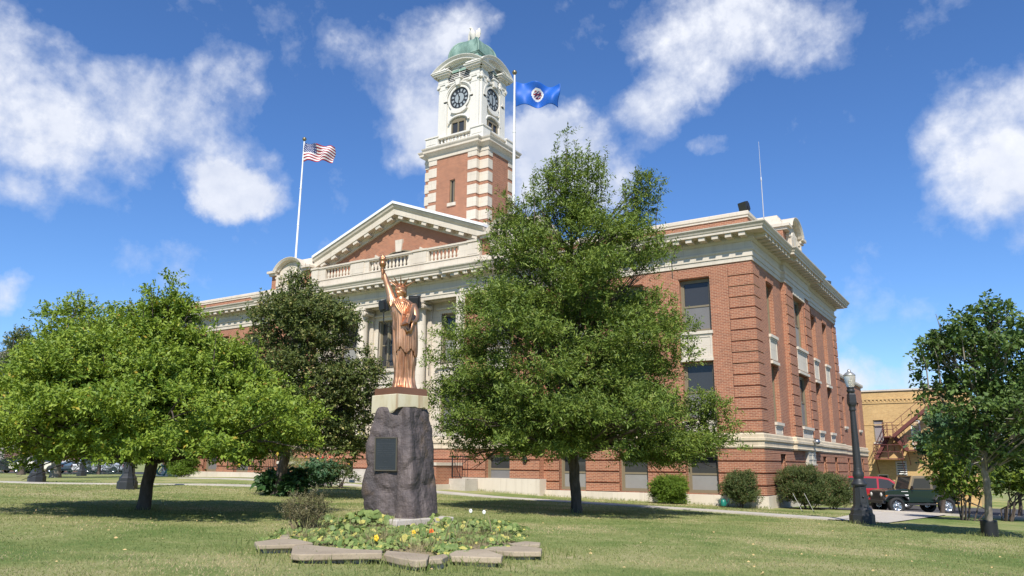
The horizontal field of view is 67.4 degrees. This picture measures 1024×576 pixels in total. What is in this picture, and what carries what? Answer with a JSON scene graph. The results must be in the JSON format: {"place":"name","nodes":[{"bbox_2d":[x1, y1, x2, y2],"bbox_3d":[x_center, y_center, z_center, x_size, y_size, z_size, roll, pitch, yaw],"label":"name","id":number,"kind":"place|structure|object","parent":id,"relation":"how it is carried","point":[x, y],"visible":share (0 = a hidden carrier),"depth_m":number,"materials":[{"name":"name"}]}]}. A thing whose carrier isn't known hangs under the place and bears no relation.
{"place":"outdoors","nodes":[
{"label":"outdoors","id":0,"kind":"place"},
{"bbox_2d":[0,471,160,473],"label":"street","id":1,"kind":"structure","parent":0,"point":[91,472],"depth_m":89.47,"materials":[{"name":"grey asphalt"}]},
{"bbox_2d":[86,463,123,472],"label":"parked sedan","id":2,"kind":"object","parent":1,"relation":"on","point":[93,467],"visible":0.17,"depth_m":81.27,"materials":[{"name":"silver metal"}]},
{"bbox_2d":[0,481,337,486],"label":"front path","id":3,"kind":"structure","parent":0,"point":[241,485],"depth_m":30.50,"materials":[{"name":"concrete"}]},
{"bbox_2d":[0,463,1023,575],"bbox_3d":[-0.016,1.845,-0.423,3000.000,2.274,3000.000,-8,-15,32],"label":"ground","id":4,"kind":"structure","parent":0,"point":[998,502],"depth_m":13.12,"materials":[{"name":"green plant"}]},
{"bbox_2d":[0,460,17,472],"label":"parked car","id":5,"kind":"object","parent":4,"relation":"on","point":[5,470],"visible":0.21,"depth_m":79.49,"materials":[{"name":"black paint"}]},
{"bbox_2d":[0,338,31,476],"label":"pine tree","id":6,"kind":"object","parent":4,"relation":"on","point":[2,455],"visible":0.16,"depth_m":47.08,"materials":[{"name":"green plant"}]},
{"bbox_2d":[0,324,36,474],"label":"leafy tree","id":7,"kind":"object","parent":4,"relation":"on","point":[16,335],"visible":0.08,"depth_m":69.38,"materials":[{"name":"green plant"}]},
{"bbox_2d":[27,455,46,481],"bbox_3d":[-19.191,5.924,31.427,0.619,4.675,0.619,0,-13,0],"label":"lamp post","id":8,"kind":"object","parent":4,"relation":"on","point":[41,477],"visible":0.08,"depth_m":30.86,"materials":[{"name":"black metal"}]},
{"bbox_2d":[9,457,72,473],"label":"pickup truck","id":9,"kind":"object","parent":4,"relation":"on","point":[64,467],"visible":0.31,"depth_m":77.49,"materials":[{"name":"beige paint"}]},
{"bbox_2d":[2,449,117,471],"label":"brown building","id":10,"kind":"structure","parent":4,"relation":"on","point":[44,469],"depth_m":96.12,"materials":[{"name":"brick"}]},
{"bbox_2d":[7,289,114,477],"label":"street tree","id":11,"kind":"object","parent":4,"relation":"on","point":[77,314],"visible":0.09,"depth_m":43.26,"materials":[{"name":"green plant"}]},
{"bbox_2d":[76,459,86,475],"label":"lamp post","id":12,"kind":"object","parent":4,"relation":"on","point":[82,471],"visible":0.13,"depth_m":55.90,"materials":[{"name":"black metal"}]},
{"bbox_2d":[62,459,122,474],"bbox_3d":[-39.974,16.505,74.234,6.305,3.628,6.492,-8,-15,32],"label":"parked car","id":13,"kind":"object","parent":4,"relation":"on","point":[97,470],"visible":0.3,"depth_m":73.71,"materials":[{"name":"grey metal"}]},
{"bbox_2d":[116,462,137,489],"bbox_3d":[-13.338,5.038,27.046,0.619,4.675,0.619,0,-13,0],"label":"lamp post","id":14,"kind":"object","parent":4,"relation":"on","point":[124,481],"visible":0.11,"depth_m":26.49,"materials":[{"name":"black metal"}]},
{"bbox_2d":[0,267,340,509],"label":"apple tree","id":15,"kind":"object","parent":4,"relation":"on","point":[152,383],"visible":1,"depth_m":15.04,"materials":[{"name":"green plant"}]},
{"bbox_2d":[166,458,201,476],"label":"round yew","id":16,"kind":"object","parent":4,"relation":"on","point":[184,469],"visible":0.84,"depth_m":46.13,"materials":[{"name":"green plant"}]},
{"bbox_2d":[258,534,305,540],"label":"nasturtium","id":17,"kind":"object","parent":4,"relation":"on","point":[269,537],"visible":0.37,"depth_m":10.73,"materials":[{"name":"green plant"}]},
{"bbox_2d":[254,538,312,552],"bbox_3d":[-3.011,3.543,10.019,0.701,0.450,0.847,6,-14,-21],"label":"stone slab","id":18,"kind":"object","parent":4,"relation":"on","point":[271,546],"depth_m":9.75,"materials":[{"name":"brown stone"}]},
{"bbox_2d":[249,464,318,496],"bbox_3d":[-7.978,6.730,26.570,2.390,1.367,1.948,-1,-13,5],"label":"hosta","id":19,"kind":"object","parent":4,"relation":"on","point":[293,481],"visible":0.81,"depth_m":26.16,"materials":[{"name":"green plant"}]},
{"bbox_2d":[288,454,308,470],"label":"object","id":20,"kind":"object","parent":4,"relation":"on","point":[296,461],"visible":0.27,"depth_m":33.59,"materials":[{"name":"green glass"}]},
{"bbox_2d":[232,262,392,495],"bbox_3d":[-6.840,3.155,26.307,5.678,7.872,5.725,-8,-15,32],"label":"linden tree","id":21,"kind":"object","parent":4,"relation":"on","point":[290,318],"visible":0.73,"depth_m":25.43,"materials":[{"name":"green plant"}]},
{"bbox_2d":[292,457,335,486],"bbox_3d":[-8.606,7.954,33.092,2.215,1.365,1.509,-8,-15,32],"label":"garden plant","id":22,"kind":"object","parent":4,"relation":"on","point":[320,465],"visible":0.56,"depth_m":32.72,"materials":[{"name":"green plant"}]},
{"bbox_2d":[317,456,343,487],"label":"garden plant","id":23,"kind":"object","parent":4,"relation":"on","point":[336,465],"visible":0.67,"depth_m":32.93,"materials":[{"name":"green plant"}]},
{"bbox_2d":[291,545,381,563],"bbox_3d":[-2.172,3.438,9.452,1.070,0.450,1.266,4,-13,-13],"label":"stone slab","id":24,"kind":"object","parent":4,"relation":"on","point":[309,552],"depth_m":8.99,"materials":[{"name":"brown stone"}]},
{"bbox_2d":[325,456,360,487],"bbox_3d":[-7.384,7.921,33.148,1.713,1.441,1.818,6,-14,-24],"label":"garden plant","id":25,"kind":"object","parent":4,"relation":"on","point":[347,472],"visible":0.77,"depth_m":32.95,"materials":[{"name":"green plant"}]},
{"bbox_2d":[332,545,383,550],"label":"nasturtium","id":26,"kind":"object","parent":4,"relation":"on","point":[369,547],"visible":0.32,"depth_m":9.79,"materials":[{"name":"green plant"}]},
{"bbox_2d":[276,461,461,489],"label":"entrance steps","id":27,"kind":"structure","parent":4,"relation":"on","point":[442,472],"depth_m":36.27,"materials":[{"name":"beige concrete"}]},
{"bbox_2d":[227,452,277,469],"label":"railing","id":28,"kind":"object","parent":27,"relation":"attached to","point":[274,465],"visible":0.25,"depth_m":43.21,"materials":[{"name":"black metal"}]},
{"bbox_2d":[451,456,467,477],"bbox_3d":[-2.466,8.434,36.245,0.932,0.990,0.045,-8,-15,32],"label":"railing","id":29,"kind":"object","parent":27,"relation":"attached to","point":[457,467],"visible":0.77,"depth_m":36.29,"materials":[{"name":"black metal"}]},
{"bbox_2d":[383,551,428,570],"bbox_3d":[-1.236,3.378,9.040,0.468,0.450,1.093,9,-16,-34],"label":"stone slab","id":30,"kind":"object","parent":4,"relation":"on","point":[418,558],"depth_m":8.83,"materials":[{"name":"brown stone"}]},
{"bbox_2d":[296,524,515,555],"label":"soil","id":31,"kind":"structure","parent":4,"relation":"on","point":[436,552],"depth_m":10.60,"materials":[{"name":"brown soil"}]},
{"bbox_2d":[274,527,324,535],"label":"nasturtium","id":32,"kind":"object","parent":31,"relation":"on","point":[282,531],"visible":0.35,"depth_m":11.82,"materials":[{"name":"green plant"}]},
{"bbox_2d":[273,484,337,531],"bbox_3d":[-3.352,3.566,12.372,0.977,0.822,0.966,-8,-15,32],"label":"dry bush","id":33,"kind":"object","parent":31,"relation":"on","point":[303,511],"visible":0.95,"depth_m":12.27,"materials":[{"name":"green plant"}]},
{"bbox_2d":[298,513,344,525],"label":"nasturtium","id":34,"kind":"object","parent":31,"relation":"on","point":[332,518],"visible":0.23,"depth_m":13.68,"materials":[{"name":"green plant"}]},
{"bbox_2d":[299,534,353,544],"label":"nasturtium","id":35,"kind":"object","parent":31,"relation":"on","point":[327,539],"visible":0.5,"depth_m":10.81,"materials":[{"name":"green plant"}]},
{"bbox_2d":[306,523,382,537],"bbox_3d":[-2.578,3.775,11.782,1.188,0.317,1.186,-8,-15,32],"label":"nasturtium","id":36,"kind":"object","parent":31,"relation":"on","point":[357,529],"visible":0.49,"depth_m":11.61,"materials":[{"name":"green plant"}]},
{"bbox_2d":[333,534,382,546],"bbox_3d":[-2.079,3.548,10.672,0.797,0.282,0.755,-8,-15,32],"label":"nasturtium","id":37,"kind":"object","parent":31,"relation":"on","point":[353,542],"visible":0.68,"depth_m":10.49,"materials":[{"name":"green plant"}]},
{"bbox_2d":[337,509,394,526],"bbox_3d":[-2.702,4.343,14.153,1.085,0.542,1.146,-8,-15,32],"label":"nasturtium","id":38,"kind":"object","parent":31,"relation":"on","point":[368,516],"visible":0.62,"depth_m":13.91,"materials":[{"name":"green plant"}]},
{"bbox_2d":[357,538,409,550],"bbox_3d":[-1.743,3.525,10.431,0.741,0.240,0.764,-8,-15,32],"label":"nasturtium","id":39,"kind":"object","parent":31,"relation":"on","point":[384,545],"visible":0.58,"depth_m":10.31,"materials":[{"name":"green plant"}]},
{"bbox_2d":[371,524,417,533],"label":"nasturtium","id":40,"kind":"object","parent":31,"relation":"on","point":[388,526],"visible":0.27,"depth_m":12.68,"materials":[{"name":"green plant"}]},
{"bbox_2d":[285,506,513,551],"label":"weeds","id":41,"kind":"object","parent":31,"relation":"on","point":[305,534],"visible":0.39,"depth_m":11.39,"materials":[{"name":"plant"}]},
{"bbox_2d":[381,533,433,544],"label":"nasturtium","id":42,"kind":"object","parent":31,"relation":"on","point":[406,537],"visible":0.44,"depth_m":10.93,"materials":[{"name":"green plant"}]},
{"bbox_2d":[376,516,453,525],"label":"footing slab","id":43,"kind":"structure","parent":31,"relation":"on","point":[396,521],"depth_m":14.12,"materials":[{"name":"concrete"}]},
{"bbox_2d":[361,407,437,518],"bbox_3d":[-2.126,3.280,15.036,1.214,2.548,1.181,-5,-14,24],"label":"boulder","id":44,"kind":"object","parent":43,"relation":"on","point":[398,481],"visible":0.95,"depth_m":14.62,"materials":[{"name":"grey stone"}]},
{"bbox_2d":[371,394,427,413],"bbox_3d":[-2.234,2.341,15.293,0.789,0.376,0.789,-11,-17,42],"label":"cap stone","id":45,"kind":"object","parent":44,"relation":"on","point":[392,402],"visible":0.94,"depth_m":15.02,"materials":[{"name":"beige stone"}]},
{"bbox_2d":[375,254,426,395],"bbox_3d":[-2.233,0.725,15.616,0.781,2.919,0.833,-11,-17,42],"label":"copper statue","id":46,"kind":"object","parent":45,"relation":"on","point":[404,311],"visible":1,"depth_m":15.39,"materials":[{"name":"brown metal"}]},
{"bbox_2d":[388,523,460,536],"bbox_3d":[-1.406,3.887,12.098,1.224,0.327,1.230,1,-13,-2],"label":"nasturtium","id":47,"kind":"object","parent":31,"relation":"on","point":[426,528],"visible":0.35,"depth_m":11.94,"materials":[{"name":"green plant"}]},
{"bbox_2d":[425,513,454,525],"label":"nasturtium","id":48,"kind":"object","parent":31,"relation":"on","point":[444,519],"visible":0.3,"depth_m":14.48,"materials":[{"name":"green plant"}]},
{"bbox_2d":[417,532,465,544],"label":"nasturtium","id":49,"kind":"object","parent":31,"relation":"on","point":[443,536],"visible":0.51,"depth_m":11.09,"materials":[{"name":"green plant"}]},
{"bbox_2d":[424,541,471,552],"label":"nasturtium","id":50,"kind":"object","parent":31,"relation":"on","point":[447,546],"visible":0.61,"depth_m":10.21,"materials":[{"name":"green plant"}]},
{"bbox_2d":[432,519,495,532],"bbox_3d":[-0.860,4.248,13.523,1.228,0.318,1.272,-8,-15,32],"label":"nasturtium","id":51,"kind":"object","parent":31,"relation":"on","point":[453,524],"visible":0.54,"depth_m":13.35,"materials":[{"name":"green plant"}]},
{"bbox_2d":[445,533,507,543],"bbox_3d":[-0.651,3.872,11.739,1.219,0.242,1.228,-8,-15,32],"label":"nasturtium","id":52,"kind":"object","parent":31,"relation":"on","point":[492,540],"visible":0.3,"depth_m":11.50,"materials":[{"name":"green plant"}]},
{"bbox_2d":[458,518,511,526],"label":"nasturtium","id":53,"kind":"object","parent":31,"relation":"on","point":[494,522],"visible":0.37,"depth_m":15.01,"materials":[{"name":"green plant"}]},
{"bbox_2d":[464,531,524,541],"bbox_3d":[-0.293,4.023,12.303,1.037,0.232,1.026,-8,-15,32],"label":"nasturtium","id":54,"kind":"object","parent":31,"relation":"on","point":[518,536],"visible":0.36,"depth_m":12.11,"materials":[{"name":"green plant"}]},
{"bbox_2d":[480,543,511,548],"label":"nasturtium","id":55,"kind":"object","parent":31,"relation":"on","point":[491,545],"visible":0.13,"depth_m":10.65,"materials":[{"name":"green plant"}]},
{"bbox_2d":[483,522,529,534],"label":"nasturtium","id":56,"kind":"object","parent":31,"relation":"on","point":[514,526],"visible":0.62,"depth_m":13.48,"materials":[{"name":"green plant"}]},
{"bbox_2d":[429,554,447,569],"bbox_3d":[-0.874,3.383,8.997,0.203,0.450,0.585,-1,-13,9],"label":"stone slab","id":57,"kind":"object","parent":4,"relation":"on","point":[439,558],"depth_m":8.86,"materials":[{"name":"brown stone"}]},
{"bbox_2d":[437,548,469,557],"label":"nasturtium","id":58,"kind":"object","parent":4,"relation":"on","point":[448,552],"visible":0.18,"depth_m":9.80,"materials":[{"name":"green plant"}]},
{"bbox_2d":[449,549,502,566],"bbox_3d":[-0.437,3.523,9.527,0.669,0.450,0.912,0,-13,3],"label":"stone slab","id":59,"kind":"object","parent":4,"relation":"on","point":[483,555],"depth_m":9.21,"materials":[{"name":"brown stone"}]},
{"bbox_2d":[485,545,541,559],"bbox_3d":[0.062,3.697,10.178,0.685,0.450,0.838,10,-16,-35],"label":"stone slab","id":60,"kind":"object","parent":4,"relation":"on","point":[515,551],"depth_m":10.02,"materials":[{"name":"brown stone"}]},
{"bbox_2d":[13,487,1015,574],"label":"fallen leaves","id":61,"kind":"object","parent":4,"relation":"on","point":[483,539],"visible":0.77,"depth_m":11.55,"materials":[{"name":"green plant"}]},
{"bbox_2d":[161,37,869,508],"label":"city hall","id":62,"kind":"structure","parent":4,"relation":"on","point":[765,297],"depth_m":38.88,"materials":[{"name":"red brick"}]},
{"bbox_2d":[206,457,216,470],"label":"window","id":63,"kind":"structure","parent":62,"relation":"in","point":[212,467],"depth_m":48.83,"materials":[{"name":"beige glass"}]},
{"bbox_2d":[295,137,305,257],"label":"flagpole","id":64,"kind":"object","parent":62,"relation":"attached to","point":[304,140],"visible":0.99,"depth_m":48.21,"materials":[{"name":"white metal"}]},
{"bbox_2d":[303,143,335,162],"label":"national flag","id":65,"kind":"object","parent":64,"relation":"attached to","point":[315,152],"visible":1,"depth_m":48.98,"materials":[{"name":"fabric"}]},
{"bbox_2d":[342,325,357,362],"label":"window","id":66,"kind":"structure","parent":62,"relation":"in","point":[352,353],"depth_m":44.69,"materials":[{"name":"grey glass"}]},
{"bbox_2d":[378,299,391,327],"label":"floodlight","id":67,"kind":"object","parent":62,"relation":"attached to","point":[383,306],"visible":0.9,"depth_m":41.47,"materials":[{"name":"black metal"}]},
{"bbox_2d":[378,321,393,368],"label":"window","id":68,"kind":"structure","parent":62,"relation":"in","point":[386,341],"depth_m":43.20,"materials":[{"name":"grey glass"}]},
{"bbox_2d":[408,295,420,308],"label":"floodlight","id":69,"kind":"object","parent":62,"relation":"attached to","point":[415,299],"visible":0.48,"depth_m":40.41,"materials":[{"name":"black metal"}]},
{"bbox_2d":[437,313,455,363],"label":"window","id":70,"kind":"structure","parent":62,"relation":"in","point":[448,316],"depth_m":41.00,"materials":[{"name":"grey glass"}]},
{"bbox_2d":[468,27,480,40],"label":"eagle statue","id":71,"kind":"object","parent":62,"relation":"on","point":[472,35],"visible":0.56,"depth_m":52.62,"materials":[{"name":"white stone"}]},
{"bbox_2d":[488,455,509,477],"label":"window","id":72,"kind":"structure","parent":62,"relation":"in","point":[502,470],"depth_m":36.68,"materials":[{"name":"beige glass"}]},
{"bbox_2d":[512,70,516,212],"bbox_3d":[0.104,-7.363,39.911,0.260,8.690,0.260,-8,-15,32],"label":"flagpole","id":73,"kind":"object","parent":62,"relation":"attached to","point":[514,72],"visible":0.94,"depth_m":39.94,"materials":[{"name":"white metal"}]},
{"bbox_2d":[515,81,560,107],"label":"state flag","id":74,"kind":"object","parent":73,"relation":"attached to","point":[535,94],"visible":1,"depth_m":40.43,"materials":[{"name":"blue fabric"}]},
{"bbox_2d":[562,455,586,489],"bbox_3d":[2.902,8.393,35.027,1.380,1.580,0.120,-8,-15,32],"label":"window","id":75,"kind":"structure","parent":62,"relation":"in","point":[582,463],"depth_m":35.06,"materials":[{"name":"white glass"}]},
{"bbox_2d":[621,455,648,491],"bbox_3d":[5.424,8.052,33.447,1.350,1.580,0.120,-8,-15,32],"label":"window","id":76,"kind":"structure","parent":62,"relation":"in","point":[634,478],"depth_m":33.43,"materials":[{"name":"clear glass"}]},
{"bbox_2d":[680,278,712,337],"bbox_3d":[7.974,0.856,33.268,1.490,2.530,0.430,-8,-15,32],"label":"window","id":77,"kind":"structure","parent":62,"relation":"in","point":[695,294],"depth_m":33.41,"materials":[{"name":"glass"}]},
{"bbox_2d":[683,362,715,425],"bbox_3d":[7.944,4.463,32.442,1.490,2.670,0.430,-8,-15,32],"label":"window","id":78,"kind":"structure","parent":62,"relation":"in","point":[702,375],"depth_m":32.72,"materials":[{"name":"grey glass"}]},
{"bbox_2d":[688,454,719,493],"bbox_3d":[8.000,7.704,31.832,1.370,1.580,0.120,-8,-15,32],"label":"window","id":79,"kind":"structure","parent":62,"relation":"in","point":[705,479],"depth_m":31.81,"materials":[{"name":"white glass"}]},
{"bbox_2d":[738,201,749,210],"bbox_3d":[10.077,-3.418,33.239,0.425,0.629,0.485,9,-15,-31],"label":"floodlight","id":80,"kind":"object","parent":62,"relation":"attached to","point":[744,206],"visible":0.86,"depth_m":33.10,"materials":[{"name":"black metal"}]},
{"bbox_2d":[766,286,778,341],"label":"window","id":81,"kind":"structure","parent":62,"relation":"in","point":[771,336],"depth_m":34.48,"materials":[{"name":"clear glass"}]},
{"bbox_2d":[771,366,784,427],"bbox_3d":[11.370,4.687,33.293,0.430,2.670,1.270,-8,-15,32],"label":"window","id":82,"kind":"structure","parent":62,"relation":"in","point":[777,424],"depth_m":33.66,"materials":[{"name":"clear glass"}]},
{"bbox_2d":[793,300,808,355],"bbox_3d":[14.108,1.893,37.942,0.430,2.700,2.170,-8,-15,32],"label":"window","id":83,"kind":"structure","parent":62,"relation":"in","point":[796,310],"depth_m":38.57,"materials":[{"name":"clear glass"}]},
{"bbox_2d":[799,376,814,431],"bbox_3d":[14.076,5.582,37.096,0.430,2.670,2.170,-8,-15,32],"label":"window","id":84,"kind":"structure","parent":62,"relation":"in","point":[801,380],"depth_m":37.72,"materials":[{"name":"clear glass"}]},
{"bbox_2d":[187,478,848,520],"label":"footpath","id":85,"kind":"structure","parent":4,"relation":"on","point":[676,508],"depth_m":27.27,"materials":[{"name":"concrete"}]},
{"bbox_2d":[510,541,539,547],"bbox_3d":[0.207,3.905,11.023,0.414,0.450,0.596,-8,-15,32],"label":"stone slab","id":86,"kind":"object","parent":4,"relation":"on","point":[532,544],"depth_m":11.03,"materials":[{"name":"brown stone"}]},
{"bbox_2d":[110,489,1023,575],"bbox_3d":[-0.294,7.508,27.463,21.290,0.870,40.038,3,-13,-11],"label":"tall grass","id":87,"kind":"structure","parent":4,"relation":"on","point":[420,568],"depth_m":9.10,"materials":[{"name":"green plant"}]},
{"bbox_2d":[417,122,754,512],"bbox_3d":[1.377,0.887,22.446,9.254,11.082,8.916,-8,-15,32],"label":"ash tree","id":88,"kind":"object","parent":4,"relation":"on","point":[588,407],"visible":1,"depth_m":20.76,"materials":[{"name":"green plant"}]},
{"bbox_2d":[646,473,690,504],"bbox_3d":[6.323,8.187,31.242,1.895,1.353,1.857,-8,-15,32],"label":"round yew","id":89,"kind":"object","parent":4,"relation":"on","point":[667,489],"visible":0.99,"depth_m":30.84,"materials":[{"name":"green plant"}]},
{"bbox_2d":[716,467,764,507],"bbox_3d":[8.879,7.777,29.921,1.856,1.551,1.753,-8,-15,32],"label":"barberry shrub","id":90,"kind":"object","parent":4,"relation":"on","point":[739,488],"visible":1,"depth_m":29.62,"materials":[{"name":"green plant"}]},
{"bbox_2d":[773,462,835,508],"bbox_3d":[11.691,7.901,30.689,2.288,1.861,2.411,4,-13,-14],"label":"barberry shrub","id":91,"kind":"object","parent":4,"relation":"on","point":[799,482],"visible":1,"depth_m":30.18,"materials":[{"name":"green plant"}]},
{"bbox_2d":[816,471,852,509],"bbox_3d":[13.063,8.261,31.417,2.066,1.596,1.923,-8,-15,32],"label":"barberry shrub","id":92,"kind":"object","parent":4,"relation":"on","point":[843,496],"visible":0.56,"depth_m":30.93,"materials":[{"name":"green plant"}]},
{"bbox_2d":[843,369,875,524],"bbox_3d":[9.795,4.641,21.844,0.619,4.675,0.619,0,-13,0],"label":"lamp post","id":93,"kind":"object","parent":4,"relation":"on","point":[861,510],"visible":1,"depth_m":21.61,"materials":[{"name":"black metal"}]},
{"bbox_2d":[812,505,1023,517],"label":"parking lot","id":94,"kind":"structure","parent":4,"relation":"on","point":[981,511],"depth_m":44.55,"materials":[{"name":"grey asphalt"}]},
{"bbox_2d":[848,476,912,508],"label":"suv","id":95,"kind":"object","parent":94,"relation":"on","point":[876,482],"visible":0.05,"depth_m":44.99,"materials":[{"name":"paint"}]},
{"bbox_2d":[867,475,960,513],"bbox_3d":[19.895,10.266,38.191,3.912,1.813,1.887,1,-13,-3],"label":"offroad car","id":96,"kind":"object","parent":94,"relation":"on","point":[908,490],"visible":0.88,"depth_m":37.50,"materials":[{"name":"green paint"}]},
{"bbox_2d":[861,388,984,506],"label":"tan building","id":97,"kind":"structure","parent":4,"relation":"on","point":[889,424],"depth_m":58.56,"materials":[{"name":"brick"}]},
{"bbox_2d":[873,420,883,443],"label":"window","id":98,"kind":"structure","parent":97,"relation":"in","point":[877,428],"depth_m":59.39,"materials":[{"name":"white glass"}]},
{"bbox_2d":[895,461,907,475],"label":"window","id":99,"kind":"structure","parent":97,"relation":"in","point":[899,465],"depth_m":58.02,"materials":[{"name":"grey glass"}]},
{"bbox_2d":[911,419,920,445],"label":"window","id":100,"kind":"structure","parent":97,"relation":"in","point":[917,421],"depth_m":58.05,"materials":[{"name":"white paint"}]},
{"bbox_2d":[903,399,979,512],"bbox_3d":[18.899,7.249,32.937,3.555,4.989,3.609,-8,-15,32],"label":"leafy tree","id":101,"kind":"object","parent":4,"relation":"on","point":[936,422],"visible":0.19,"depth_m":33.07,"materials":[{"name":"green plant"}]},
{"bbox_2d":[872,509,1023,519],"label":"kerb","id":102,"kind":"structure","parent":4,"relation":"on","point":[979,516],"depth_m":29.29,"materials":[{"name":"concrete"}]},
{"bbox_2d":[918,437,1003,520],"bbox_3d":[15.116,6.417,25.964,2.461,2.890,2.602,-3,-13,14],"label":"kerb shrub","id":103,"kind":"object","parent":4,"relation":"on","point":[950,483],"visible":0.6,"depth_m":25.79,"materials":[{"name":"green plant"}]},
{"bbox_2d":[902,288,1023,536],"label":"maple tree","id":104,"kind":"object","parent":4,"relation":"on","point":[989,388],"visible":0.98,"depth_m":17.52,"materials":[{"name":"green plant"}]},
{"bbox_2d":[969,380,1023,515],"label":"leafy tree","id":105,"kind":"object","parent":4,"relation":"on","point":[1020,510],"visible":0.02,"depth_m":39.77,"materials":[{"name":"green plant"}]},
{"bbox_2d":[982,431,1023,521],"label":"kerb shrub","id":106,"kind":"object","parent":4,"relation":"on","point":[1013,480],"visible":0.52,"depth_m":26.42,"materials":[{"name":"green plant"}]},
{"bbox_2d":[0,0,1023,469],"label":"sky","id":107,"kind":"structure","parent":0,"point":[139,139],"materials":[{"name":"blue"}]},
{"bbox_2d":[834,511,939,522],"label":"corner pavement","id":108,"kind":"structure","parent":0,"point":[884,517],"depth_m":26.33,"materials":[{"name":"concrete"}]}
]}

